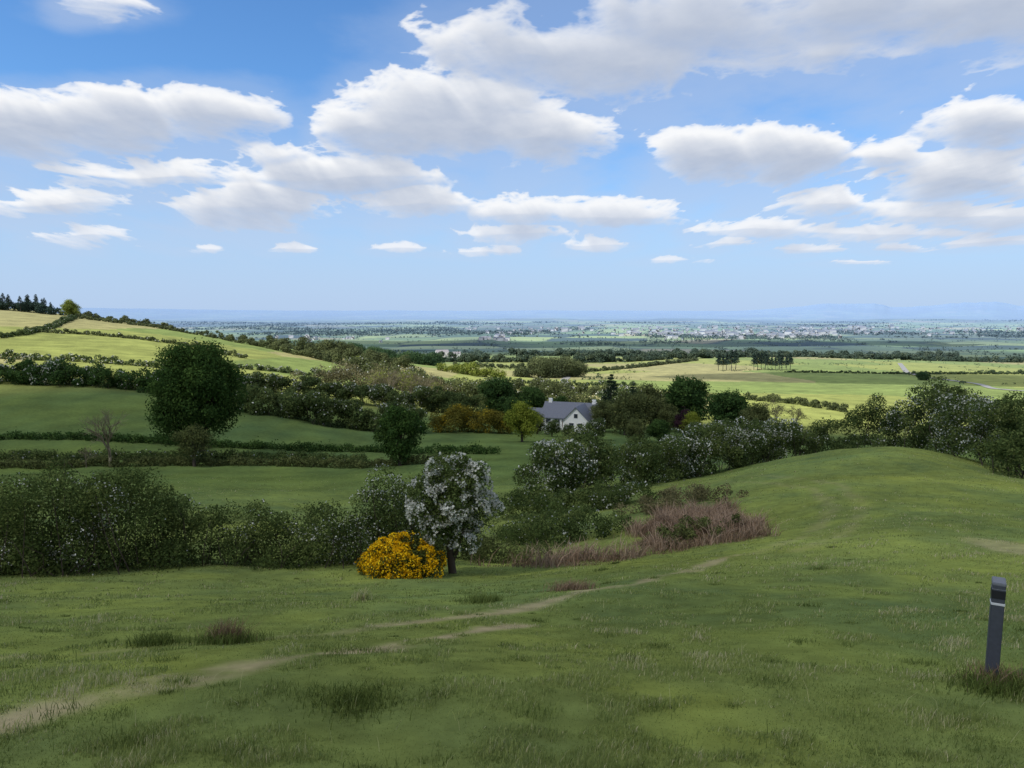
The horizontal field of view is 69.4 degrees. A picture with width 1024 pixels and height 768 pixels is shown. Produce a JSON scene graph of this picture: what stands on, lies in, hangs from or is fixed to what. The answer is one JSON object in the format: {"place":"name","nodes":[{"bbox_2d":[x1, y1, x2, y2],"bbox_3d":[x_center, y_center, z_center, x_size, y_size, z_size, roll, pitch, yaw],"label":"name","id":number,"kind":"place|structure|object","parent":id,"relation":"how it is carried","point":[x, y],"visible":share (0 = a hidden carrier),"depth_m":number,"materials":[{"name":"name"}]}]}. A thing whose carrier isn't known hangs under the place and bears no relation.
{"place":"outdoors","nodes":[
{"label":"outdoors","id":0,"kind":"place"},
{"bbox_2d":[0,302,1023,767],"bbox_3d":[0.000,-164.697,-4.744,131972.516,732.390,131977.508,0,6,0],"label":"terrain","id":1,"kind":"structure","parent":0,"point":[48,408],"depth_m":19.39,"materials":[{"name":"plant"}]},
{"bbox_2d":[0,301,64,315],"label":"conifer wood","id":2,"kind":"object","parent":1,"relation":"on","point":[37,307],"visible":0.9,"depth_m":525.05,"materials":[{"name":"green plant"}]},
{"bbox_2d":[0,314,77,337],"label":"field hedge","id":3,"kind":"object","parent":1,"relation":"on","point":[61,321],"visible":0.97,"depth_m":355.92,"materials":[{"name":"green plant"}]},
{"bbox_2d":[59,299,82,315],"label":"maple tree","id":4,"kind":"object","parent":1,"relation":"on","point":[68,307],"visible":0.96,"depth_m":495.48,"materials":[{"name":"green plant"}]},
{"bbox_2d":[0,349,162,367],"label":"field hedge","id":5,"kind":"object","parent":1,"relation":"on","point":[34,356],"visible":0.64,"depth_m":237.65,"materials":[{"name":"green plant"}]},
{"bbox_2d":[0,357,165,392],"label":"tall hedge","id":6,"kind":"object","parent":1,"relation":"on","point":[30,372],"visible":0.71,"depth_m":182.74,"materials":[{"name":"green plant"}]},
{"bbox_2d":[79,446,97,467],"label":"bare tree","id":7,"kind":"object","parent":1,"relation":"on","point":[85,462],"visible":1,"depth_m":99.20,"materials":[{"name":"brown plant"}]},
{"bbox_2d":[79,408,128,466],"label":"bare tree","id":8,"kind":"object","parent":1,"relation":"on","point":[105,433],"visible":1,"depth_m":98.70,"materials":[{"name":"brown plant"}]},
{"bbox_2d":[64,311,175,328],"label":"field hedge","id":9,"kind":"object","parent":1,"relation":"on","point":[95,315],"visible":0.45,"depth_m":512.66,"materials":[{"name":"green plant"}]},
{"bbox_2d":[24,326,247,357],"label":"field hedge","id":10,"kind":"object","parent":1,"relation":"on","point":[152,338],"visible":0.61,"depth_m":346.71,"materials":[{"name":"green plant"}]},
{"bbox_2d":[115,628,189,650],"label":"rush tuft","id":11,"kind":"object","parent":1,"relation":"on","point":[142,638],"visible":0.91,"depth_m":9.58,"materials":[{"name":"green plant"}]},
{"bbox_2d":[0,445,368,461],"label":"field hedge","id":12,"kind":"object","parent":1,"relation":"on","point":[39,454],"visible":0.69,"depth_m":107.94,"materials":[{"name":"green plant"}]},
{"bbox_2d":[169,422,216,466],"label":"ash tree","id":13,"kind":"object","parent":1,"relation":"on","point":[190,436],"visible":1,"depth_m":99.61,"materials":[{"name":"green plant"}]},
{"bbox_2d":[141,337,253,459],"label":"sycamore tree","id":14,"kind":"object","parent":1,"relation":"on","point":[199,385],"visible":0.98,"depth_m":105.60,"materials":[{"name":"green plant"}]},
{"bbox_2d":[65,313,350,364],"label":"field hedge","id":15,"kind":"object","parent":1,"relation":"on","point":[309,350],"visible":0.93,"depth_m":423.97,"materials":[{"name":"green plant"}]},
{"bbox_2d":[0,456,427,577],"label":"hawthorn hedge","id":16,"kind":"object","parent":1,"relation":"on","point":[41,553],"visible":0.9,"depth_m":25.76,"materials":[{"name":"green plant"}]},
{"bbox_2d":[162,625,281,646],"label":"rush tuft","id":17,"kind":"object","parent":1,"relation":"on","point":[220,641],"visible":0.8,"depth_m":9.70,"materials":[{"name":"green plant"}]},
{"bbox_2d":[0,451,452,469],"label":"field hedge","id":18,"kind":"object","parent":1,"relation":"on","point":[103,460],"visible":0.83,"depth_m":101.39,"materials":[{"name":"green plant"}]},
{"bbox_2d":[196,614,262,643],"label":"rush tuft","id":19,"kind":"object","parent":1,"relation":"on","point":[221,628],"visible":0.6,"depth_m":9.92,"materials":[{"name":"plant"}]},
{"bbox_2d":[0,425,501,454],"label":"field hedge","id":20,"kind":"object","parent":1,"relation":"on","point":[255,444],"visible":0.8,"depth_m":123.12,"materials":[{"name":"green plant"}]},
{"bbox_2d":[231,363,352,376],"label":"field hedge","id":21,"kind":"object","parent":1,"relation":"on","point":[272,368],"visible":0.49,"depth_m":277.11,"materials":[{"name":"green plant"}]},
{"bbox_2d":[230,382,427,433],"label":"tall hedge","id":22,"kind":"object","parent":1,"relation":"on","point":[295,405],"visible":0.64,"depth_m":158.03,"materials":[{"name":"green plant"}]},
{"bbox_2d":[266,334,414,369],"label":"tree belt","id":23,"kind":"object","parent":1,"relation":"on","point":[344,349],"visible":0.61,"depth_m":434.04,"materials":[{"name":"green plant"}]},
{"bbox_2d":[267,671,428,729],"bbox_3d":[-1.323,2.727,6.414,1.373,0.347,1.274,-5,7,-39],"label":"rush tuft","id":24,"kind":"object","parent":1,"relation":"on","point":[357,701],"visible":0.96,"depth_m":6.35,"materials":[{"name":"green plant"}]},
{"bbox_2d":[354,552,366,575],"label":"gorse bush","id":25,"kind":"object","parent":1,"relation":"on","point":[360,570],"visible":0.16,"depth_m":25.15,"materials":[{"name":"yellow plant"}]},
{"bbox_2d":[348,587,376,600],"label":"rush tuft","id":26,"kind":"object","parent":1,"relation":"on","point":[364,595],"visible":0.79,"depth_m":15.93,"materials":[{"name":"green plant"}]},
{"bbox_2d":[239,371,487,412],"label":"tall hedge","id":27,"kind":"object","parent":1,"relation":"on","point":[442,401],"visible":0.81,"depth_m":213.83,"materials":[{"name":"green plant"}]},
{"bbox_2d":[364,372,382,385],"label":"bare tree","id":28,"kind":"object","parent":1,"relation":"on","point":[374,382],"visible":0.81,"depth_m":225.50,"materials":[{"name":"green plant"}]},
{"bbox_2d":[289,360,458,398],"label":"tree belt","id":29,"kind":"object","parent":1,"relation":"on","point":[342,373],"visible":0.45,"depth_m":253.09,"materials":[{"name":"green plant"}]},
{"bbox_2d":[375,369,399,388],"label":"bare tree","id":30,"kind":"object","parent":1,"relation":"on","point":[394,378],"visible":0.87,"depth_m":227.24,"materials":[{"name":"brown plant"}]},
{"bbox_2d":[348,342,445,365],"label":"tree belt","id":31,"kind":"object","parent":1,"relation":"on","point":[433,358],"visible":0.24,"depth_m":594.57,"materials":[{"name":"green plant"}]},
{"bbox_2d":[372,402,429,465],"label":"sycamore tree","id":32,"kind":"object","parent":1,"relation":"on","point":[398,422],"visible":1,"depth_m":100.06,"materials":[{"name":"green plant"}]},
{"bbox_2d":[359,530,446,578],"bbox_3d":[-3.581,5.772,24.715,2.795,1.695,2.626,-3,6,-25],"label":"gorse bush","id":33,"kind":"object","parent":1,"relation":"on","point":[395,556],"visible":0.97,"depth_m":24.09,"materials":[{"name":"yellow plant"}]},
{"bbox_2d":[393,367,416,393],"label":"bare tree","id":34,"kind":"object","parent":1,"relation":"on","point":[401,376],"visible":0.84,"depth_m":233.47,"materials":[{"name":"green plant"}]},
{"bbox_2d":[400,377,419,393],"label":"bare tree","id":35,"kind":"object","parent":1,"relation":"on","point":[409,386],"visible":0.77,"depth_m":228.95,"materials":[{"name":"green plant"}]},
{"bbox_2d":[343,355,485,391],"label":"tree belt","id":36,"kind":"object","parent":1,"relation":"on","point":[364,363],"visible":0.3,"depth_m":312.99,"materials":[{"name":"green plant"}]},
{"bbox_2d":[408,373,435,392],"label":"bare tree","id":37,"kind":"object","parent":1,"relation":"on","point":[416,380],"visible":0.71,"depth_m":235.35,"materials":[{"name":"brown plant"}]},
{"bbox_2d":[418,372,439,385],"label":"bare tree","id":38,"kind":"object","parent":1,"relation":"on","point":[434,377],"visible":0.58,"depth_m":251.88,"materials":[{"name":"brown plant"}]},
{"bbox_2d":[403,446,504,573],"bbox_3d":[-1.990,4.496,25.524,3.558,4.834,3.660,-2,6,0],"label":"hawthorn tree","id":39,"kind":"object","parent":1,"relation":"on","point":[450,514],"visible":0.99,"depth_m":24.94,"materials":[{"name":"white plant"}]},
{"bbox_2d":[427,403,513,433],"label":"gorse hedge","id":40,"kind":"object","parent":1,"relation":"on","point":[460,417],"visible":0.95,"depth_m":167.77,"materials":[{"name":"green plant"}]},
{"bbox_2d":[435,361,506,378],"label":"tree belt","id":41,"kind":"object","parent":1,"relation":"on","point":[467,370],"visible":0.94,"depth_m":474.07,"materials":[{"name":"green plant"}]},
{"bbox_2d":[410,532,552,564],"bbox_3d":[-1.166,7.237,32.552,7.032,2.486,3.737,2,6,24],"label":"bramble scrub","id":42,"kind":"object","parent":1,"relation":"on","point":[484,548],"visible":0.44,"depth_m":31.70,"materials":[{"name":"green plant"}]},
{"bbox_2d":[456,591,512,604],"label":"rush tuft","id":43,"kind":"object","parent":1,"relation":"on","point":[481,598],"visible":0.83,"depth_m":15.26,"materials":[{"name":"green plant"}]},
{"bbox_2d":[436,351,535,362],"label":"tree belt","id":44,"kind":"object","parent":1,"relation":"on","point":[500,357],"visible":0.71,"depth_m":878.68,"materials":[{"name":"green plant"}]},
{"bbox_2d":[453,361,526,368],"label":"field hedge","id":45,"kind":"object","parent":1,"relation":"on","point":[513,365],"visible":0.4,"depth_m":694.46,"materials":[{"name":"green plant"}]},
{"bbox_2d":[475,376,518,412],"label":"sycamore tree","id":46,"kind":"object","parent":1,"relation":"on","point":[497,392],"visible":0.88,"depth_m":223.18,"materials":[{"name":"green plant"}]},
{"bbox_2d":[502,395,519,413],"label":"sycamore tree","id":47,"kind":"object","parent":1,"relation":"on","point":[506,405],"visible":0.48,"depth_m":205.44,"materials":[{"name":"green plant"}]},
{"bbox_2d":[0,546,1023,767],"bbox_3d":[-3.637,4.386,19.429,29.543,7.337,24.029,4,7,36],"label":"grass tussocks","id":48,"kind":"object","parent":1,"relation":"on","point":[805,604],"depth_m":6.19,"materials":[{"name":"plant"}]},
{"bbox_2d":[6,590,1022,767],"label":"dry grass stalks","id":49,"kind":"object","parent":1,"relation":"on","point":[498,735],"visible":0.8,"depth_m":6.55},
{"bbox_2d":[443,377,596,405],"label":"tree belt","id":50,"kind":"object","parent":1,"relation":"on","point":[546,388],"visible":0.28,"depth_m":252.31,"materials":[{"name":"green plant"}]},
{"bbox_2d":[503,400,544,441],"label":"maple tree","id":51,"kind":"object","parent":1,"relation":"on","point":[522,420],"visible":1,"depth_m":147.64,"materials":[{"name":"green plant"}]},
{"bbox_2d":[516,385,548,407],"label":"sycamore tree","id":52,"kind":"object","parent":1,"relation":"on","point":[531,394],"visible":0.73,"depth_m":221.19,"materials":[{"name":"green plant"}]},
{"bbox_2d":[531,411,546,433],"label":"ash tree","id":53,"kind":"object","parent":1,"relation":"on","point":[540,426],"visible":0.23,"depth_m":173.28,"materials":[{"name":"green plant"}]},
{"bbox_2d":[57,312,1023,384],"bbox_3d":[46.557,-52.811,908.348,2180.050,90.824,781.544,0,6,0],"label":"distant hedgerows","id":54,"kind":"object","parent":1,"relation":"on","point":[605,378],"visible":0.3,"depth_m":657.38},
{"bbox_2d":[512,353,588,377],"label":"tree belt","id":55,"kind":"object","parent":1,"relation":"on","point":[562,366],"visible":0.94,"depth_m":536.65,"materials":[{"name":"green plant"}]},
{"bbox_2d":[485,376,616,394],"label":"tree belt","id":56,"kind":"object","parent":1,"relation":"on","point":[579,388],"visible":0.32,"depth_m":349.97,"materials":[{"name":"green plant"}]},
{"bbox_2d":[541,418,561,436],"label":"hawthorn tree","id":57,"kind":"object","parent":1,"relation":"on","point":[553,425],"visible":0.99,"depth_m":167.11,"materials":[{"name":"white plant"}]},
{"bbox_2d":[483,503,634,548],"bbox_3d":[2.477,8.078,41.239,5.506,3.707,9.487,-3,6,-30],"label":"bramble scrub","id":58,"kind":"object","parent":1,"relation":"on","point":[534,530],"visible":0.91,"depth_m":39.75,"materials":[{"name":"green plant"}]},
{"bbox_2d":[553,395,567,401],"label":"sycamore tree","id":59,"kind":"object","parent":1,"relation":"on","point":[560,398],"visible":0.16,"depth_m":215.93,"materials":[{"name":"green plant"}]},
{"bbox_2d":[498,377,637,385],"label":"field hedge","id":60,"kind":"object","parent":1,"relation":"on","point":[600,382],"visible":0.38,"depth_m":438.01,"materials":[{"name":"green plant"}]},
{"bbox_2d":[561,424,574,436],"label":"hawthorn tree","id":61,"kind":"object","parent":1,"relation":"on","point":[567,427],"visible":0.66,"depth_m":165.37,"materials":[{"name":"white plant"}]},
{"bbox_2d":[543,408,596,431],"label":"walls","id":62,"kind":"structure","parent":1,"relation":"on","point":[569,418],"depth_m":182.22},
{"bbox_2d":[531,401,598,421],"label":"roof","id":63,"kind":"structure","parent":62,"relation":"on","point":[558,410],"depth_m":190.05,"materials":[{"name":"stone"}]},
{"bbox_2d":[543,578,599,591],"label":"rush tuft","id":64,"kind":"object","parent":1,"relation":"on","point":[567,585],"visible":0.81,"depth_m":16.89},
{"bbox_2d":[493,480,659,519],"bbox_3d":[4.291,8.301,52.751,11.797,3.290,6.595,-3,6,-30],"label":"bramble scrub","id":65,"kind":"object","parent":1,"relation":"on","point":[563,498],"visible":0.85,"depth_m":51.71,"materials":[{"name":"green plant"}]},
{"bbox_2d":[136,319,1023,338],"bbox_3d":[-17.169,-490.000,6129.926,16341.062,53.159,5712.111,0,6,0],"label":"distant trees","id":66,"kind":"object","parent":1,"relation":"on","point":[301,331],"visible":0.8,"depth_m":4424.67,"materials":[{"name":"plant"}]},
{"bbox_2d":[585,416,605,439],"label":"hawthorn tree","id":67,"kind":"object","parent":1,"relation":"on","point":[599,423],"visible":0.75,"depth_m":160.23,"materials":[{"name":"green plant"}]},
{"bbox_2d":[588,396,615,430],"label":"ash tree","id":68,"kind":"object","parent":1,"relation":"on","point":[599,411],"visible":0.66,"depth_m":182.73,"materials":[{"name":"green plant"}]},
{"bbox_2d":[601,374,618,410],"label":"spruce tree","id":69,"kind":"object","parent":1,"relation":"on","point":[613,387],"visible":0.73,"depth_m":220.58,"materials":[{"name":"green plant"}]},
{"bbox_2d":[468,496,784,568],"bbox_3d":[7.633,7.045,34.595,10.398,3.692,19.576,4,7,35],"label":"dead bracken","id":70,"kind":"object","parent":1,"relation":"on","point":[716,513],"visible":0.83,"depth_m":31.76,"materials":[{"name":"plant"}]},
{"bbox_2d":[605,387,647,434],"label":"ash tree","id":71,"kind":"object","parent":1,"relation":"on","point":[626,406],"visible":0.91,"depth_m":176.47,"materials":[{"name":"green plant"}]},
{"bbox_2d":[249,334,1023,356],"bbox_3d":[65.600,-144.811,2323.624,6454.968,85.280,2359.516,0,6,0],"label":"distant trees","id":72,"kind":"object","parent":1,"relation":"on","point":[477,351],"visible":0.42,"depth_m":2446.20,"materials":[{"name":"plant"}]},
{"bbox_2d":[624,417,648,442],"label":"ash tree","id":73,"kind":"object","parent":1,"relation":"on","point":[634,427],"visible":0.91,"depth_m":159.05,"materials":[{"name":"green plant"}]},
{"bbox_2d":[585,357,698,371],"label":"field hedge","id":74,"kind":"object","parent":1,"relation":"on","point":[632,365],"visible":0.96,"depth_m":760.01,"materials":[{"name":"green plant"}]},
{"bbox_2d":[275,324,1023,357],"bbox_3d":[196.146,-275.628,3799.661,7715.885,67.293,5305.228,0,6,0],"label":"distant town","id":75,"kind":"object","parent":1,"relation":"on","point":[702,331],"visible":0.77,"depth_m":4126.02,"materials":[{"name":"stone"}]},
{"bbox_2d":[633,379,669,429],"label":"ash tree","id":76,"kind":"object","parent":1,"relation":"on","point":[654,401],"visible":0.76,"depth_m":194.48,"materials":[{"name":"green plant"}]},
{"bbox_2d":[590,383,712,419],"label":"tree belt","id":77,"kind":"object","parent":1,"relation":"on","point":[625,388],"visible":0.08,"depth_m":238.82,"materials":[{"name":"green plant"}]},
{"bbox_2d":[645,419,670,440],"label":"sycamore tree","id":78,"kind":"object","parent":1,"relation":"on","point":[658,429],"visible":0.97,"depth_m":160.67,"materials":[{"name":"green plant"}]},
{"bbox_2d":[656,402,679,432],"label":"ash tree","id":79,"kind":"object","parent":1,"relation":"on","point":[667,412],"visible":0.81,"depth_m":190.59,"materials":[{"name":"green plant"}]},
{"bbox_2d":[510,416,832,505],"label":"hawthorn hedge","id":80,"kind":"object","parent":1,"relation":"on","point":[574,463],"visible":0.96,"depth_m":69.83,"materials":[{"name":"green plant"}]},
{"bbox_2d":[612,483,748,514],"bbox_3d":[10.148,7.186,46.500,7.958,2.435,5.618,-3,6,-28],"label":"bramble scrub","id":81,"kind":"object","parent":1,"relation":"on","point":[670,494],"visible":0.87,"depth_m":46.10,"materials":[{"name":"green plant"}]},
{"bbox_2d":[673,406,691,433],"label":"copper beech tree","id":82,"kind":"object","parent":1,"relation":"on","point":[678,422],"visible":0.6,"depth_m":174.91,"materials":[{"name":"purple plant"}]},
{"bbox_2d":[572,349,796,362],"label":"tree belt","id":83,"kind":"object","parent":1,"relation":"on","point":[596,357],"visible":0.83,"depth_m":917.60,"materials":[{"name":"green plant"}]},
{"bbox_2d":[661,375,713,422],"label":"sycamore tree","id":84,"kind":"object","parent":1,"relation":"on","point":[689,394],"visible":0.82,"depth_m":202.81,"materials":[{"name":"green plant"}]},
{"bbox_2d":[678,411,703,429],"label":"maple tree","id":85,"kind":"object","parent":1,"relation":"on","point":[695,417],"visible":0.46,"depth_m":172.80,"materials":[{"name":"green plant"}]},
{"bbox_2d":[682,422,705,443],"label":"hawthorn tree","id":86,"kind":"object","parent":1,"relation":"on","point":[690,427],"visible":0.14,"depth_m":151.84,"materials":[{"name":"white plant"}]},
{"bbox_2d":[646,513,743,543],"bbox_3d":[8.113,6.760,33.718,3.646,1.582,5.868,4,7,33],"label":"bramble scrub","id":87,"kind":"object","parent":1,"relation":"on","point":[677,531],"visible":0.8,"depth_m":33.65,"materials":[{"name":"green plant"}]},
{"bbox_2d":[703,388,750,424],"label":"sycamore tree","id":88,"kind":"object","parent":1,"relation":"on","point":[724,405],"visible":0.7,"depth_m":180.77,"materials":[{"name":"green plant"}]},
{"bbox_2d":[726,350,737,370],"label":"scots pine tree","id":89,"kind":"object","parent":1,"relation":"on","point":[730,359],"visible":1,"depth_m":668.07,"materials":[{"name":"green plant"}]},
{"bbox_2d":[720,418,743,435],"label":"hawthorn tree","id":90,"kind":"object","parent":1,"relation":"on","point":[726,421],"visible":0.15,"depth_m":151.38,"materials":[{"name":"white plant"}]},
{"bbox_2d":[508,347,958,357],"bbox_3d":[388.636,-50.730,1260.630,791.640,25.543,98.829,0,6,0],"label":"tree belt","id":91,"kind":"object","parent":1,"relation":"on","point":[571,352],"visible":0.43,"depth_m":1250.79,"materials":[{"name":"green plant"}]},
{"bbox_2d":[660,391,848,412],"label":"field hedge","id":92,"kind":"object","parent":1,"relation":"on","point":[814,403],"visible":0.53,"depth_m":303.59,"materials":[{"name":"green plant"}]},
{"bbox_2d":[738,398,773,425],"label":"ash tree","id":93,"kind":"object","parent":1,"relation":"on","point":[755,411],"visible":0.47,"depth_m":170.85,"materials":[{"name":"green plant"}]},
{"bbox_2d":[763,399,786,421],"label":"bare tree","id":94,"kind":"object","parent":1,"relation":"on","point":[776,411],"visible":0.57,"depth_m":191.68,"materials":[{"name":"brown plant"}]},
{"bbox_2d":[680,419,880,444],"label":"field hedge","id":95,"kind":"object","parent":1,"relation":"on","point":[838,438],"visible":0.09,"depth_m":159.96,"materials":[{"name":"green plant"}]},
{"bbox_2d":[785,406,810,422],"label":"bare tree","id":96,"kind":"object","parent":1,"relation":"on","point":[797,413],"visible":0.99,"depth_m":200.77,"materials":[{"name":"brown plant"}]},
{"bbox_2d":[784,369,1023,374],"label":"field hedge","id":97,"kind":"object","parent":1,"relation":"on","point":[1020,371],"visible":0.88,"depth_m":649.67,"materials":[{"name":"green plant"}]},
{"bbox_2d":[808,375,1023,477],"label":"hawthorn hedge","id":98,"kind":"object","parent":1,"relation":"on","point":[1001,441],"visible":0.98,"depth_m":72.79,"materials":[{"name":"green plant"}]},
{"bbox_2d":[818,350,1023,362],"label":"tree belt","id":99,"kind":"object","parent":1,"relation":"on","point":[845,354],"visible":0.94,"depth_m":1023.67,"materials":[{"name":"green plant"}]},
{"bbox_2d":[915,371,927,379],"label":"sycamore tree","id":100,"kind":"object","parent":1,"relation":"on","point":[920,375],"visible":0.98,"depth_m":560.51,"materials":[{"name":"green plant"}]},
{"bbox_2d":[898,363,1023,390],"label":"country lane","id":101,"kind":"structure","parent":1,"relation":"on","point":[902,366],"depth_m":538.74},
{"bbox_2d":[919,662,1023,704],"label":"rush tuft","id":102,"kind":"object","parent":1,"relation":"on","point":[1015,684],"visible":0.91,"depth_m":6.98,"materials":[{"name":"green plant"}]},
{"bbox_2d":[951,658,1023,692],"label":"rush tuft","id":103,"kind":"object","parent":1,"relation":"on","point":[1002,673],"visible":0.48,"depth_m":7.14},
{"bbox_2d":[984,576,1006,678],"bbox_3d":[4.738,2.596,7.275,0.117,1.419,0.117,4,8,28],"label":"marker post","id":104,"kind":"object","parent":1,"relation":"on","point":[996,614],"visible":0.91,"depth_m":7.20,"materials":[{"name":"plastic"}]},
{"bbox_2d":[0,0,1023,263],"bbox_3d":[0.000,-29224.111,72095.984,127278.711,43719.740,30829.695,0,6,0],"label":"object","id":105,"kind":"structure","parent":0,"point":[498,88],"depth_m":80617.73,"materials":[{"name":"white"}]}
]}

